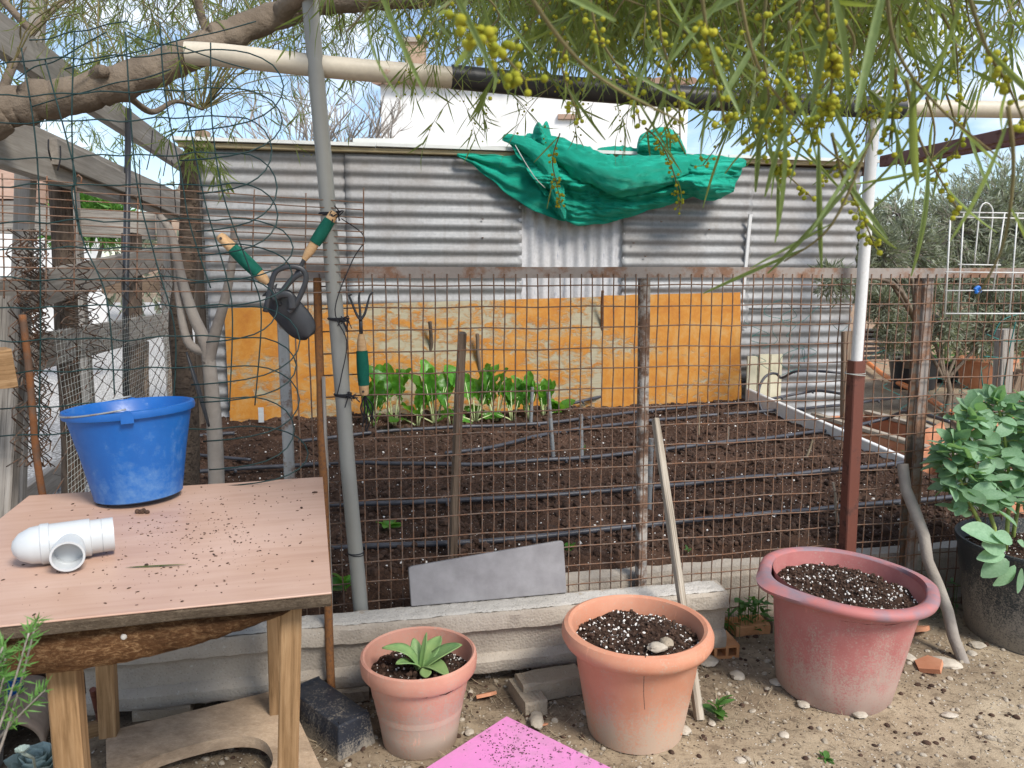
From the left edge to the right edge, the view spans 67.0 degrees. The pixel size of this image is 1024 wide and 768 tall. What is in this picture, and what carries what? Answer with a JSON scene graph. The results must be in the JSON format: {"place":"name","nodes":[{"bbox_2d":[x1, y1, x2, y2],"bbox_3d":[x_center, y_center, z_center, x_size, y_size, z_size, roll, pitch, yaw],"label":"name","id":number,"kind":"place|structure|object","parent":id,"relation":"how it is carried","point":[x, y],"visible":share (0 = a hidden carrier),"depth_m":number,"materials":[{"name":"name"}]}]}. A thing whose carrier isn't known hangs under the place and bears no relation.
{"place":"outdoors","nodes":[
{"label":"outdoors","id":0,"kind":"place"},
{"bbox_2d":[0,169,106,332],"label":"distant house","id":1,"kind":"structure","parent":0,"point":[101,314],"depth_m":15.54,"materials":[{"name":"concrete"}]},
{"bbox_2d":[0,280,1023,767],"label":"ground","id":2,"kind":"structure","parent":0,"point":[790,712],"depth_m":2.27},
{"bbox_2d":[0,612,52,751],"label":"needle plant","id":3,"kind":"object","parent":2,"relation":"on","point":[5,676],"visible":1,"depth_m":1.13,"materials":[{"name":"green plant"}]},
{"bbox_2d":[5,675,49,741],"bbox_3d":[-1.440,0.947,2.244,0.210,0.091,0.261,-3,8,-18],"label":"roof tile shard","id":4,"kind":"object","parent":2,"relation":"on","point":[38,723],"visible":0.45,"depth_m":2.21,"materials":[{"name":"ceramic"}]},
{"bbox_2d":[3,741,52,767],"bbox_3d":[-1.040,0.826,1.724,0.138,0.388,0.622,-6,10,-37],"label":"succulent rosette","id":5,"kind":"object","parent":2,"relation":"on","point":[38,755],"visible":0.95,"depth_m":1.91,"materials":[{"name":"green plant"}]},
{"bbox_2d":[0,0,210,766],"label":"timber fence","id":6,"kind":"object","parent":2,"relation":"on","point":[16,487],"visible":0.48,"depth_m":2.96,"materials":[{"name":"grey wood"}]},
{"bbox_2d":[4,229,171,494],"bbox_3d":[-1.625,-0.006,3.202,0.071,1.165,2.386,-2,8,-13],"label":"chain link net","id":7,"kind":"object","parent":6,"relation":"attached to","point":[23,322],"visible":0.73,"depth_m":2.31,"materials":[{"name":"metal"}]},
{"bbox_2d":[0,347,17,388],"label":"sawn beam end","id":8,"kind":"structure","parent":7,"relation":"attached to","point":[8,378],"depth_m":1.99,"materials":[{"name":"beige wood"}]},
{"bbox_2d":[54,308,171,492],"bbox_3d":[-1.639,0.157,3.386,0.015,0.913,1.774,-2,8,-12],"label":"fine bird net","id":9,"kind":"object","parent":7,"relation":"attached to","point":[116,367],"visible":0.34,"depth_m":3.10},
{"bbox_2d":[122,108,131,395],"bbox_3d":[-1.714,-0.602,3.445,0.028,1.276,0.390,-2,8,-12],"label":"metal stay","id":10,"kind":"object","parent":6,"relation":"attached to","point":[126,215],"visible":0.85,"depth_m":3.42,"materials":[{"name":"metal"}]},
{"bbox_2d":[27,302,194,493],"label":"gravel yard","id":11,"kind":"structure","parent":2,"relation":"on","point":[53,379],"depth_m":9.14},
{"bbox_2d":[37,193,135,296],"bbox_3d":[-4.859,-1.121,8.938,1.251,2.449,0.836,0,8,0],"label":"garden shrub","id":12,"kind":"object","parent":11,"relation":"on","point":[97,205],"visible":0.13,"depth_m":8.73,"materials":[{"name":"green plant"}]},
{"bbox_2d":[0,193,173,404],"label":"board fence","id":13,"kind":"object","parent":11,"relation":"on","point":[146,285],"visible":0.27,"depth_m":5.35,"materials":[{"name":"grey wood"}]},
{"bbox_2d":[102,180,194,315],"bbox_3d":[-11.628,-3.854,22.620,18.288,4.756,5.716,0,8,0],"label":"tree","id":14,"kind":"object","parent":2,"relation":"on","point":[111,299],"visible":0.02,"depth_m":21.82,"materials":[{"name":"green plant"}]},
{"bbox_2d":[132,704,194,721],"bbox_3d":[-1.042,0.971,2.324,0.160,0.056,0.106,-2,8,-12],"label":"concrete block","id":15,"kind":"object","parent":2,"relation":"on","point":[148,714],"depth_m":2.27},
{"bbox_2d":[84,580,729,715],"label":"concrete beam","id":16,"kind":"structure","parent":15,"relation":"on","point":[515,633],"depth_m":2.38,"materials":[{"name":"concrete"}]},
{"bbox_2d":[408,540,566,605],"bbox_3d":[-0.079,0.620,2.542,0.519,0.172,0.032,-2,-9,-12],"label":"paving slab","id":17,"kind":"object","parent":16,"relation":"on","point":[532,570],"depth_m":2.53,"materials":[{"name":"concrete"}]},
{"bbox_2d":[0,477,331,767],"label":"garden table","id":18,"kind":"object","parent":2,"relation":"on","point":[85,626],"visible":0.89,"depth_m":1.49,"materials":[{"name":"laminate"}]},
{"bbox_2d":[11,517,114,571],"bbox_3d":[-0.904,0.324,1.559,0.183,0.082,0.130,-4,9,-27],"label":"pipe fitting","id":19,"kind":"object","parent":18,"relation":"on","point":[67,546],"visible":1,"depth_m":1.54,"materials":[{"name":"white plastic"}]},
{"bbox_2d":[58,395,194,504],"bbox_3d":[-0.992,0.168,2.018,0.319,0.259,0.316,0,8,0],"label":"blue bucket","id":20,"kind":"object","parent":18,"relation":"on","point":[131,450],"visible":1,"depth_m":1.92,"materials":[{"name":"plastic"}]},
{"bbox_2d":[0,21,308,485],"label":"green wire mesh","id":21,"kind":"object","parent":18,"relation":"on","point":[72,158],"visible":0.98,"depth_m":2.11,"materials":[{"name":"metal"}]},
{"bbox_2d":[1,485,317,615],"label":"soil crumbs","id":22,"kind":"object","parent":18,"relation":"on","point":[141,511],"visible":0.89,"depth_m":1.74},
{"bbox_2d":[106,692,320,767],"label":"chipboard panel","id":23,"kind":"object","parent":2,"relation":"on","point":[250,722],"visible":0.83,"depth_m":2.08,"materials":[{"name":"wood"}]},
{"bbox_2d":[277,323,294,478],"bbox_3d":[-0.744,0.364,2.596,0.037,1.156,0.036,-2,8,-12],"label":"metal post","id":24,"kind":"object","parent":2,"relation":"on","point":[286,404],"visible":0.34,"depth_m":2.54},
{"bbox_2d":[206,39,412,141],"bbox_3d":[-2.646,-2.341,10.547,2.607,4.301,2.682,0,8,0],"label":"bare tree","id":25,"kind":"object","parent":2,"relation":"on","point":[378,130],"visible":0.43,"depth_m":10.04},
{"bbox_2d":[313,278,335,688],"bbox_3d":[-0.572,0.331,2.351,0.030,1.317,0.028,-2,-3,-14],"label":"iron rod","id":26,"kind":"object","parent":2,"relation":"on","point":[328,610],"visible":0.73,"depth_m":2.35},
{"bbox_2d":[322,376,332,607],"bbox_3d":[-0.564,0.477,2.373,0.019,1.000,0.024,-2,2,-12],"label":"wood stake","id":27,"kind":"object","parent":2,"relation":"on","point":[324,411],"visible":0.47,"depth_m":2.35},
{"bbox_2d":[302,0,367,611],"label":"grey pole","id":28,"kind":"object","parent":2,"relation":"on","point":[338,327],"visible":0.95,"depth_m":2.33,"materials":[{"name":"plastic"}]},
{"bbox_2d":[0,173,363,298],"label":"rusty panel","id":29,"kind":"object","parent":28,"relation":"hanging from","point":[137,235],"visible":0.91,"depth_m":2.20,"materials":[{"name":"metal"}]},
{"bbox_2d":[216,233,315,339],"bbox_3d":[-0.715,-0.281,2.258,0.267,0.313,0.039,-2,8,-11],"label":"hand trowel","id":30,"kind":"object","parent":29,"relation":"hanging from","point":[300,317],"visible":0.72,"depth_m":2.27,"materials":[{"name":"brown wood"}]},
{"bbox_2d":[263,210,337,313],"bbox_3d":[-0.616,-0.357,2.262,0.223,0.304,0.061,-6,10,-37],"label":"hand weeder","id":31,"kind":"object","parent":29,"relation":"hanging from","point":[321,232],"visible":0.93,"depth_m":2.25,"materials":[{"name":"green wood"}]},
{"bbox_2d":[183,41,452,88],"bbox_3d":[-0.549,-0.934,2.270,0.768,0.092,0.067,-2,8,-12],"label":"cream pipe","id":32,"kind":"object","parent":28,"relation":"attached to","point":[349,68],"visible":0.85,"depth_m":2.24,"materials":[{"name":"plastic"}]},
{"bbox_2d":[299,676,374,761],"bbox_3d":[-0.525,0.949,2.217,0.122,0.104,0.288,-8,11,-44],"label":"concrete block","id":33,"kind":"object","parent":2,"relation":"on","point":[334,722],"visible":0.81,"depth_m":2.15,"materials":[{"name":"concrete"}]},
{"bbox_2d":[336,685,368,702],"bbox_3d":[-0.508,0.952,2.410,0.120,0.051,0.106,-2,8,-12],"label":"concrete block","id":34,"kind":"object","parent":2,"relation":"on","point":[358,694],"depth_m":2.37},
{"bbox_2d":[360,626,476,760],"bbox_3d":[-0.260,0.877,2.176,0.325,0.266,0.325,0,8,0],"label":"terracotta pot","id":35,"kind":"object","parent":2,"relation":"on","point":[418,714],"visible":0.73,"depth_m":2.09,"materials":[{"name":"ceramic"}]},
{"bbox_2d":[382,632,461,677],"bbox_3d":[-0.239,0.750,2.137,0.176,0.103,0.167,-7,11,-43],"label":"agave plant","id":36,"kind":"object","parent":35,"relation":"on","point":[425,656],"visible":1,"depth_m":2.15,"materials":[{"name":"green plant"}]},
{"bbox_2d":[0,0,1023,298],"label":"acacia tree","id":37,"kind":"object","parent":2,"relation":"on","point":[590,36],"visible":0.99,"depth_m":1.28,"materials":[{"name":"green plant"}]},
{"bbox_2d":[427,716,609,767],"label":"pink panel","id":38,"kind":"object","parent":2,"relation":"on","point":[506,742],"visible":1,"depth_m":2.05,"materials":[{"name":"plastic"}]},
{"bbox_2d":[171,136,879,416],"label":"corrugated shed","id":39,"kind":"structure","parent":2,"relation":"on","point":[441,206],"depth_m":5.41,"materials":[{"name":"grey metal"}]},
{"bbox_2d":[353,138,511,146],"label":"roof slab","id":40,"kind":"structure","parent":39,"relation":"on","point":[492,142],"depth_m":5.43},
{"bbox_2d":[457,121,745,225],"bbox_3d":[0.684,-1.468,5.419,2.140,0.715,0.495,-1,8,-6],"label":"shade cloth","id":41,"kind":"object","parent":39,"relation":"hanging from","point":[597,187],"visible":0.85,"depth_m":5.30,"materials":[{"name":"fabric"}]},
{"bbox_2d":[741,214,751,304],"bbox_3d":[1.750,-0.577,5.892,0.031,1.398,0.022,-1,13,-12],"label":"white batten","id":42,"kind":"object","parent":39,"relation":"on","point":[747,240],"visible":0.38,"depth_m":5.78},
{"bbox_2d":[744,299,968,415],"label":"loose wires","id":43,"kind":"object","parent":39,"relation":"hanging from","point":[804,357],"visible":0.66,"depth_m":5.78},
{"bbox_2d":[508,678,546,715],"bbox_3d":[0.046,0.963,2.381,0.070,0.061,0.165,-3,9,-20],"label":"concrete block","id":44,"kind":"object","parent":2,"relation":"on","point":[527,703],"depth_m":2.33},
{"bbox_2d":[35,398,1023,688],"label":"soil bed","id":45,"kind":"object","parent":2,"relation":"on","point":[377,590],"visible":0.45,"depth_m":3.81,"materials":[{"name":"soil"}]},
{"bbox_2d":[168,154,199,485],"bbox_3d":[-1.317,-0.191,3.130,0.125,1.453,0.216,5,9,32],"label":"wooden post","id":46,"kind":"object","parent":45,"relation":"on","point":[184,387],"visible":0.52,"depth_m":3.09,"materials":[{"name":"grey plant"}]},
{"bbox_2d":[157,214,236,483],"bbox_3d":[-1.147,-0.094,2.853,0.402,1.063,0.074,4,9,24],"label":"forked trunk","id":47,"kind":"object","parent":45,"relation":"on","point":[205,351],"visible":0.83,"depth_m":2.83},
{"bbox_2d":[186,352,209,426],"bbox_3d":[-1.137,0.020,2.788,0.086,0.271,0.029,3,8,18],"label":"black strip","id":48,"kind":"object","parent":47,"relation":"attached to","point":[197,387],"visible":0.97,"depth_m":2.78,"materials":[{"name":"plastic"}]},
{"bbox_2d":[363,380,389,426],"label":"chard plant","id":49,"kind":"object","parent":45,"relation":"on","point":[380,400],"visible":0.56,"depth_m":4.87,"materials":[{"name":"green plant"}]},
{"bbox_2d":[369,363,410,425],"bbox_3d":[-0.809,0.084,4.846,0.332,0.419,0.371,0,8,0],"label":"chard plant","id":50,"kind":"object","parent":45,"relation":"on","point":[393,382],"visible":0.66,"depth_m":4.95,"materials":[{"name":"green plant"}]},
{"bbox_2d":[225,297,601,421],"bbox_3d":[-0.462,-0.159,5.416,2.916,0.894,0.033,-2,4,-12],"label":"painted board","id":51,"kind":"object","parent":45,"relation":"on","point":[246,321],"visible":0.6,"depth_m":5.36,"materials":[{"name":"orange paint"}]},
{"bbox_2d":[401,385,430,425],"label":"chard plant","id":52,"kind":"object","parent":45,"relation":"on","point":[418,401],"visible":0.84,"depth_m":4.98,"materials":[{"name":"green plant"}]},
{"bbox_2d":[395,359,455,423],"bbox_3d":[-0.545,0.059,5.017,0.418,0.418,0.354,0,8,0],"label":"chard plant","id":53,"kind":"object","parent":45,"relation":"on","point":[429,381],"visible":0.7,"depth_m":5.04,"materials":[{"name":"green plant"}]},
{"bbox_2d":[449,332,466,557],"bbox_3d":[-0.197,0.253,2.766,0.032,0.891,0.047,0,16,-12],"label":"wood stake","id":54,"kind":"object","parent":45,"relation":"on","point":[453,525],"visible":0.77,"depth_m":2.74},
{"bbox_2d":[444,363,503,421],"bbox_3d":[-0.252,0.059,5.118,0.403,0.391,0.138,0,8,0],"label":"chard plant","id":55,"kind":"object","parent":45,"relation":"on","point":[487,415],"visible":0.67,"depth_m":5.12,"materials":[{"name":"green plant"}]},
{"bbox_2d":[464,367,511,420],"bbox_3d":[-0.170,0.063,5.152,0.351,0.372,0.132,3,9,20],"label":"chard plant","id":56,"kind":"object","parent":45,"relation":"on","point":[508,386],"visible":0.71,"depth_m":5.13,"materials":[{"name":"green plant"}]},
{"bbox_2d":[494,377,525,420],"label":"chard plant","id":57,"kind":"object","parent":45,"relation":"on","point":[509,399],"visible":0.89,"depth_m":5.15,"materials":[{"name":"green plant"}]},
{"bbox_2d":[511,371,536,419],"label":"chard plant","id":58,"kind":"object","parent":45,"relation":"on","point":[530,379],"visible":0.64,"depth_m":5.16,"materials":[{"name":"green plant"}]},
{"bbox_2d":[521,378,561,414],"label":"chard plant","id":59,"kind":"object","parent":45,"relation":"on","point":[542,396],"visible":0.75,"depth_m":5.26,"materials":[{"name":"green plant"}]},
{"bbox_2d":[298,389,839,442],"bbox_3d":[0.571,0.184,5.203,3.896,0.125,0.373,-3,8,-17],"label":"drip hose","id":60,"kind":"object","parent":45,"relation":"on","point":[594,417],"visible":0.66,"depth_m":4.96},
{"bbox_2d":[227,401,921,565],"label":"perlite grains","id":61,"kind":"object","parent":45,"relation":"on","point":[584,497],"visible":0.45,"depth_m":3.68},
{"bbox_2d":[200,410,949,473],"bbox_3d":[0.508,0.328,4.128,4.266,0.194,0.696,-2,8,-17],"label":"drip hose","id":62,"kind":"object","parent":45,"relation":"on","point":[419,463],"visible":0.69,"depth_m":4.09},
{"bbox_2d":[329,458,925,506],"bbox_3d":[0.791,0.478,3.752,3.348,0.043,0.134,-2,8,-15],"label":"drip hose","id":63,"kind":"object","parent":45,"relation":"on","point":[521,496],"visible":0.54,"depth_m":3.56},
{"bbox_2d":[332,495,951,549],"bbox_3d":[0.673,0.578,3.204,2.894,0.037,0.090,-2,8,-14],"label":"drip hose","id":64,"kind":"object","parent":45,"relation":"on","point":[532,537],"visible":0.6,"depth_m":3.10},
{"bbox_2d":[648,438,653,509],"bbox_3d":[0.617,0.411,3.458,0.025,0.343,0.023,0,8,0],"label":"plastic tube","id":65,"kind":"object","parent":45,"relation":"on","point":[650,460],"visible":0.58,"depth_m":3.44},
{"bbox_2d":[602,292,740,406],"bbox_3d":[1.185,-0.238,5.749,1.144,0.897,0.017,-5,5,-12],"label":"painted board","id":66,"kind":"object","parent":45,"relation":"on","point":[672,351],"visible":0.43,"depth_m":5.75,"materials":[{"name":"orange paint"}]},
{"bbox_2d":[445,396,901,454],"bbox_3d":[1.161,0.223,5.035,3.448,0.129,0.318,-3,9,-23],"label":"drip hose","id":67,"kind":"object","parent":45,"relation":"on","point":[540,435],"visible":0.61,"depth_m":5.06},
{"bbox_2d":[745,356,757,396],"bbox_3d":[1.821,0.034,5.888,0.086,0.494,0.020,-2,8,-12],"label":"cream board","id":68,"kind":"object","parent":45,"relation":"on","point":[753,371],"visible":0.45,"depth_m":5.86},
{"bbox_2d":[757,354,768,395],"bbox_3d":[1.911,0.025,5.896,0.090,0.509,0.020,-2,8,-12],"label":"cream board","id":69,"kind":"object","parent":45,"relation":"on","point":[763,373],"visible":0.3,"depth_m":5.87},
{"bbox_2d":[768,354,782,399],"bbox_3d":[2.008,0.025,5.906,0.099,0.507,0.020,-2,8,-12],"label":"cream board","id":70,"kind":"object","parent":45,"relation":"on","point":[773,378],"visible":0.54,"depth_m":5.89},
{"bbox_2d":[757,369,840,415],"bbox_3d":[2.020,0.058,5.443,0.604,0.348,0.207,0,8,0],"label":"coiled hose","id":71,"kind":"object","parent":45,"relation":"on","point":[790,373],"visible":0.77,"depth_m":5.39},
{"bbox_2d":[745,388,903,460],"bbox_3d":[1.950,0.274,5.002,0.032,0.122,1.720,-2,13,-12],"label":"white edging","id":72,"kind":"object","parent":45,"relation":"on","point":[809,424],"visible":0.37,"depth_m":5.03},
{"bbox_2d":[529,711,543,729],"bbox_3d":[0.071,0.984,2.266,0.044,0.033,0.083,0,8,0],"label":"stone","id":73,"kind":"object","parent":2,"relation":"on","point":[536,720],"visible":1,"depth_m":2.24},
{"bbox_2d":[515,663,582,699],"bbox_3d":[0.117,0.940,2.425,0.200,0.070,0.090,-3,8,-18],"label":"concrete block","id":74,"kind":"object","parent":2,"relation":"on","point":[556,682],"depth_m":2.40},
{"bbox_2d":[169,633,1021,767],"bbox_3d":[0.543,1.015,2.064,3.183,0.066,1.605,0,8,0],"label":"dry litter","id":75,"kind":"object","parent":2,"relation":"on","point":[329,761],"visible":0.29,"depth_m":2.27,"materials":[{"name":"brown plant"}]},
{"bbox_2d":[176,636,1023,767],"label":"fine gravel","id":76,"kind":"structure","parent":2,"relation":"on","point":[747,758],"depth_m":2.27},
{"bbox_2d":[190,635,1023,767],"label":"dark crumbs","id":77,"kind":"object","parent":2,"relation":"on","point":[742,705],"visible":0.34,"depth_m":2.24,"materials":[{"name":"soil"}]},
{"bbox_2d":[562,594,714,754],"bbox_3d":[0.357,0.837,2.228,0.429,0.335,0.429,0,8,0],"label":"orange terracotta pot","id":78,"kind":"object","parent":2,"relation":"on","point":[636,692],"visible":0.95,"depth_m":2.12,"materials":[{"name":"ceramic"}]},
{"bbox_2d":[271,266,1023,626],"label":"wire fence","id":79,"kind":"object","parent":2,"relation":"on","point":[919,360],"visible":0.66,"depth_m":2.71,"materials":[{"name":"metal"}]},
{"bbox_2d":[348,290,374,431],"bbox_3d":[-0.469,-0.068,2.424,0.075,0.448,0.038,-4,9,-26],"label":"hand cultivator","id":80,"kind":"object","parent":79,"relation":"hanging from","point":[362,362],"visible":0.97,"depth_m":2.41,"materials":[{"name":"green wood"}]},
{"bbox_2d":[944,202,1023,313],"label":"white wire rack","id":81,"kind":"object","parent":79,"relation":"hanging from","point":[976,289],"visible":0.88,"depth_m":2.81,"materials":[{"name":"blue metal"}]},
{"bbox_2d":[651,418,704,719],"bbox_3d":[0.523,0.556,2.467,0.027,0.948,0.032,1,-23,-11],"label":"wood batten","id":82,"kind":"object","parent":2,"relation":"on","point":[697,706],"visible":0.79,"depth_m":2.49,"materials":[{"name":"brown wood"}]},
{"bbox_2d":[702,695,734,719],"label":"weed","id":83,"kind":"object","parent":2,"relation":"on","point":[719,713],"visible":0.99,"depth_m":2.29,"materials":[{"name":"green plant"}]},
{"bbox_2d":[710,630,739,658],"bbox_3d":[0.707,0.910,2.695,0.130,0.048,0.110,-1,8,-8],"label":"hollow brick","id":84,"kind":"object","parent":2,"relation":"on","point":[730,649],"visible":0.39,"depth_m":2.65,"materials":[{"name":"brick"}]},
{"bbox_2d":[725,611,773,636],"bbox_3d":[1.151,0.882,2.910,0.715,0.056,0.096,-2,8,-12],"label":"brick footing","id":85,"kind":"object","parent":2,"relation":"on","point":[748,628],"visible":0.23,"depth_m":2.82,"materials":[{"name":"brick"}]},
{"bbox_2d":[728,595,773,630],"bbox_3d":[0.874,0.835,2.831,0.208,0.158,0.109,0,8,0],"label":"weed clump","id":86,"kind":"object","parent":2,"relation":"on","point":[755,603],"visible":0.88,"depth_m":2.82,"materials":[{"name":"green plant"}]},
{"bbox_2d":[565,540,960,617],"bbox_3d":[1.140,0.772,3.024,1.967,0.228,0.090,-2,8,-12],"label":"bed edging","id":87,"kind":"object","parent":2,"relation":"on","point":[656,571],"visible":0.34,"depth_m":2.92,"materials":[{"name":"concrete"}]},
{"bbox_2d":[840,331,852,419],"bbox_3d":[2.263,0.120,5.208,0.102,0.953,0.037,-4,8,-12],"label":"wood post","id":88,"kind":"object","parent":2,"relation":"on","point":[843,350],"visible":0.28,"depth_m":5.15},
{"bbox_2d":[756,547,940,715],"bbox_3d":[1.046,0.784,2.444,0.518,0.402,0.519,5,9,32],"label":"red tub","id":89,"kind":"object","parent":2,"relation":"on","point":[845,623],"visible":1,"depth_m":2.32,"materials":[{"name":"plastic"}]},
{"bbox_2d":[838,89,881,551],"bbox_3d":[1.226,-0.047,2.759,0.079,1.926,0.080,0,8,0],"label":"white pole","id":90,"kind":"object","parent":2,"relation":"on","point":[853,420],"visible":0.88,"depth_m":2.75,"materials":[{"name":"metal"}]},
{"bbox_2d":[451,64,907,118],"bbox_3d":[0.574,-0.941,2.509,1.553,0.101,0.082,-2,8,-11],"label":"black pipe","id":91,"kind":"object","parent":90,"relation":"attached to","point":[479,74],"visible":0.42,"depth_m":2.42,"materials":[{"name":"plastic"}]},
{"bbox_2d":[906,100,1023,117],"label":"white pipe","id":92,"kind":"object","parent":91,"relation":"attached to","point":[988,108],"visible":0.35,"depth_m":2.68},
{"bbox_2d":[807,208,918,318],"bbox_3d":[2.576,-0.456,5.986,0.710,1.946,2.201,7,10,39],"label":"olive tree","id":93,"kind":"object","parent":2,"relation":"on","point":[892,255],"visible":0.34,"depth_m":6.31,"materials":[{"name":"green plant"}]},
{"bbox_2d":[864,328,911,368],"bbox_3d":[4.209,-0.511,8.715,0.649,0.628,0.449,2,8,14],"label":"pallet stack","id":94,"kind":"object","parent":2,"relation":"on","point":[906,363],"visible":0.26,"depth_m":8.70,"materials":[{"name":"grey wood"}]},
{"bbox_2d":[867,362,954,414],"bbox_3d":[4.373,0.036,8.549,0.164,0.108,5.721,2,8,15],"label":"orange conduit","id":95,"kind":"object","parent":2,"relation":"on","point":[887,376],"visible":0.39,"depth_m":8.80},
{"bbox_2d":[888,354,944,390],"bbox_3d":[4.661,-0.139,8.962,0.594,0.380,0.594,0,8,0],"label":"plant pot","id":96,"kind":"object","parent":2,"relation":"on","point":[898,372],"visible":0.17,"depth_m":8.81,"materials":[{"name":"black plastic"}]},
{"bbox_2d":[811,410,1023,513],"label":"planter trough","id":97,"kind":"object","parent":2,"relation":"on","point":[884,430],"visible":0.16,"depth_m":5.07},
{"bbox_2d":[915,655,942,673],"bbox_3d":[1.384,0.930,2.563,0.083,0.016,0.110,-15,2,23],"label":"pot sherd","id":98,"kind":"object","parent":2,"relation":"on","point":[929,664],"visible":1,"depth_m":2.55,"materials":[{"name":"ceramic"}]},
{"bbox_2d":[897,464,969,663],"bbox_3d":[1.488,0.625,2.748,0.059,0.708,0.061,-2,-21,-15],"label":"branch prop","id":99,"kind":"object","parent":2,"relation":"on","point":[931,569],"visible":0.91,"depth_m":2.74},
{"bbox_2d":[852,178,1019,302],"bbox_3d":[8.925,-1.836,12.876,10.130,3.076,3.084,0,8,0],"label":"hedge","id":100,"kind":"object","parent":2,"relation":"on","point":[899,193],"visible":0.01,"depth_m":12.38,"materials":[{"name":"plant"}]},
{"bbox_2d":[852,147,1023,368],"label":"olive tree","id":101,"kind":"object","parent":2,"relation":"on","point":[937,232],"visible":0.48,"depth_m":7.12,"materials":[{"name":"green plant"}]},
{"bbox_2d":[860,124,1023,359],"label":"steel pergola","id":102,"kind":"object","parent":2,"relation":"on","point":[990,140],"visible":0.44,"depth_m":4.93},
{"bbox_2d":[866,285,1023,416],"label":"garden shrub","id":103,"kind":"object","parent":2,"relation":"on","point":[883,317],"visible":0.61,"depth_m":6.88,"materials":[{"name":"green plant"}]},
{"bbox_2d":[957,355,1018,388],"bbox_3d":[5.486,-0.129,8.963,0.636,0.360,0.636,0,8,0],"label":"plant pot","id":104,"kind":"object","parent":2,"relation":"on","point":[976,372],"visible":0.3,"depth_m":8.80,"materials":[{"name":"ceramic"}]},
{"bbox_2d":[954,517,1023,654],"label":"black pot","id":105,"kind":"object","parent":2,"relation":"on","point":[992,614],"visible":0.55,"depth_m":2.76,"materials":[{"name":"plastic"}]},
{"bbox_2d":[920,384,1023,592],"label":"bean plant","id":106,"kind":"object","parent":105,"relation":"on","point":[998,452],"visible":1,"depth_m":2.73,"materials":[{"name":"green plant"}]},
{"bbox_2d":[991,328,1014,412],"bbox_3d":[3.019,0.159,4.777,0.087,0.997,0.072,-4,8,-12],"label":"wood post","id":107,"kind":"object","parent":2,"relation":"on","point":[1003,352],"visible":0.3,"depth_m":4.71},
{"bbox_2d":[0,0,1023,266],"label":"sky","id":108,"kind":"structure","parent":0,"point":[976,125],"materials":[{"name":"blue"}]},
{"bbox_2d":[372,37,696,152],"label":"white house","id":109,"kind":"structure","parent":0,"point":[552,112],"depth_m":12.52,"materials":[{"name":"concrete"}]},
{"bbox_2d":[850,304,1020,367],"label":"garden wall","id":110,"kind":"structure","parent":0,"point":[879,365],"depth_m":10.94,"materials":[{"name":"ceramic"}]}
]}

